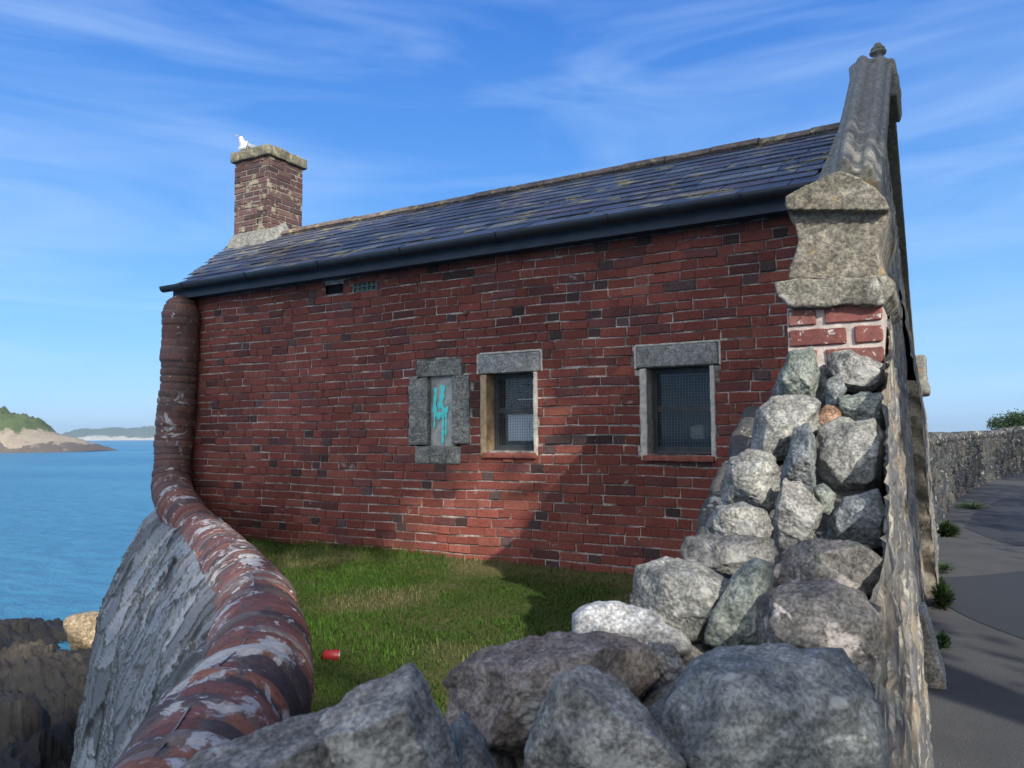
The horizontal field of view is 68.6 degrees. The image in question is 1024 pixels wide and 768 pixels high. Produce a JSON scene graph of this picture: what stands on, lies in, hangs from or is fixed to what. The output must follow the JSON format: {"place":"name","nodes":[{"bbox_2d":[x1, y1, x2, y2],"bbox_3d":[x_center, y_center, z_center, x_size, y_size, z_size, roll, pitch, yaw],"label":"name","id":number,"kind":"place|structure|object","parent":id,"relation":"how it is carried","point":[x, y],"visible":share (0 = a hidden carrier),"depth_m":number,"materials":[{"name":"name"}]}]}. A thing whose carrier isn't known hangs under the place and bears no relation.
{"place":"outdoors","nodes":[
{"label":"outdoors","id":0,"kind":"place"},
{"bbox_2d":[0,406,115,452],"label":"headland","id":1,"kind":"structure","parent":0,"point":[22,433],"depth_m":348.07,"materials":[{"name":"green plant"}]},
{"bbox_2d":[0,440,154,650],"bbox_3d":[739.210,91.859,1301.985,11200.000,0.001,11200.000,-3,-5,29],"label":"sea","id":2,"kind":"structure","parent":0,"point":[70,523],"depth_m":54.14,"materials":[{"name":"liquid"}]},
{"bbox_2d":[0,617,91,767],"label":"shore rocks","id":3,"kind":"object","parent":2,"relation":"in","point":[43,679],"visible":0.19,"depth_m":15.53,"materials":[{"name":"stone"}]},
{"bbox_2d":[63,611,98,649],"bbox_3d":[-12.114,7.139,21.596,1.212,1.314,1.516,1,-4,-21],"label":"boulder","id":4,"kind":"object","parent":3,"relation":"on","point":[79,629],"visible":0.56,"depth_m":20.94,"materials":[{"name":"beige stone"}]},
{"bbox_2d":[159,42,938,602],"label":"brick building","id":5,"kind":"structure","parent":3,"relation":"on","point":[579,370],"depth_m":6.02,"materials":[{"name":"brick"}]},
{"bbox_2d":[236,135,255,149],"bbox_3d":[-3.539,-3.193,10.108,0.166,0.196,0.460,-2,-4,17],"label":"gull","id":6,"kind":"object","parent":5,"relation":"on","point":[244,144],"visible":0.63,"depth_m":9.98,"materials":[{"name":"white"}]},
{"bbox_2d":[408,359,470,464],"bbox_3d":[-0.586,0.236,6.299,0.629,0.878,0.130,-3,-5,29],"label":"blocked window","id":7,"kind":"structure","parent":5,"relation":"in","point":[439,405],"depth_m":6.28,"materials":[{"name":"stone"}]},
{"bbox_2d":[477,349,542,458],"bbox_3d":[0.156,0.242,6.229,0.819,1.018,0.773,-3,-5,29],"label":"window","id":8,"kind":"structure","parent":5,"relation":"in","point":[521,367],"depth_m":6.03,"materials":[{"name":"grey stone"}]},
{"bbox_2d":[634,339,721,462],"bbox_3d":[1.336,0.204,5.560,0.846,1.009,0.774,-3,-5,29],"label":"window","id":9,"kind":"structure","parent":5,"relation":"in","point":[678,386],"depth_m":5.37,"materials":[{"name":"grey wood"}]},
{"bbox_2d":[70,295,314,767],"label":"sea wall","id":10,"kind":"structure","parent":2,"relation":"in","point":[202,639],"depth_m":4.03,"materials":[{"name":"stone"}]},
{"bbox_2d":[61,426,155,440],"bbox_3d":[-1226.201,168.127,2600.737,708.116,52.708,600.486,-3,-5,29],"label":"island","id":11,"kind":"structure","parent":0,"point":[121,433],"depth_m":2479.48,"materials":[{"name":"white plant"}]},
{"bbox_2d":[242,536,633,716],"bbox_3d":[-1.742,1.316,4.138,6.800,0.102,4.820,-3,-5,29],"label":"grass plot","id":12,"kind":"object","parent":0,"point":[535,570],"depth_m":4.64,"materials":[{"name":"green plant"}]},
{"bbox_2d":[322,649,341,660],"bbox_3d":[-0.837,1.262,3.492,0.081,0.051,0.052,0,-4,1],"label":"drink can","id":13,"kind":"object","parent":12,"relation":"on","point":[333,654],"visible":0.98,"depth_m":3.47,"materials":[{"name":"red paint"}]},
{"bbox_2d":[0,0,1023,434],"label":"sky","id":14,"kind":"structure","parent":0,"point":[121,121],"materials":[{"name":"blue"}]},
{"bbox_2d":[926,473,1023,767],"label":"path","id":15,"kind":"structure","parent":0,"point":[977,713],"depth_m":4.78,"materials":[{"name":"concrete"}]},
{"bbox_2d":[180,315,933,767],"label":"rubble wall","id":16,"kind":"structure","parent":15,"relation":"on","point":[770,619],"depth_m":1.41,"materials":[{"name":"stone"}]},
{"bbox_2d":[918,602,946,689],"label":"stone slab","id":17,"kind":"structure","parent":15,"relation":"on","point":[934,673],"depth_m":4.46,"materials":[{"name":"grey stone"}]},
{"bbox_2d":[929,576,957,608],"bbox_3d":[3.734,1.791,6.514,0.226,0.291,0.512,-3,-5,29],"label":"weed","id":18,"kind":"object","parent":15,"relation":"on","point":[943,596],"visible":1,"depth_m":6.46,"materials":[{"name":"green plant"}]},
{"bbox_2d":[936,629,953,649],"bbox_3d":[3.039,1.791,5.298,0.140,0.134,0.312,-3,-5,29],"label":"weed","id":19,"kind":"object","parent":15,"relation":"on","point":[943,639],"visible":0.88,"depth_m":5.27,"materials":[{"name":"green plant"}]},
{"bbox_2d":[938,563,955,572],"bbox_3d":[4.723,2.001,8.249,0.304,0.109,0.671,-3,-5,29],"label":"weed","id":20,"kind":"object","parent":15,"relation":"on","point":[942,566],"visible":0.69,"depth_m":8.22,"materials":[{"name":"green plant"}]},
{"bbox_2d":[938,519,961,535],"bbox_3d":[6.466,2.121,11.162,0.443,0.235,0.978,-3,-5,29],"label":"weed","id":21,"kind":"object","parent":15,"relation":"on","point":[947,528],"visible":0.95,"depth_m":11.04,"materials":[{"name":"green plant"}]},
{"bbox_2d":[955,501,993,509],"bbox_3d":[9.354,2.452,15.264,0.789,0.114,1.717,-3,-5,29],"label":"weed","id":22,"kind":"object","parent":15,"relation":"on","point":[970,505],"visible":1,"depth_m":15.16,"materials":[{"name":"green plant"}]},
{"bbox_2d":[938,571,1023,638],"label":"path patch","id":23,"kind":"object","parent":15,"relation":"on","point":[995,601],"visible":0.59,"depth_m":6.78,"materials":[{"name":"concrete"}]},
{"bbox_2d":[965,496,1023,545],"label":"path patch","id":24,"kind":"object","parent":15,"relation":"on","point":[1002,520],"visible":0.94,"depth_m":12.74,"materials":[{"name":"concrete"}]},
{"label":"promenade ground","id":25,"kind":"structure","parent":0,"visible":0},
{"bbox_2d":[928,425,1023,541],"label":"boundary wall","id":26,"kind":"structure","parent":25,"relation":"on","point":[962,463],"depth_m":19.91,"materials":[{"name":"grey stone"}]},
{"bbox_2d":[986,408,1023,429],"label":"windswept tree","id":27,"kind":"object","parent":25,"relation":"on","point":[1013,419],"visible":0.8,"depth_m":61.87,"materials":[{"name":"green plant"}]}
]}

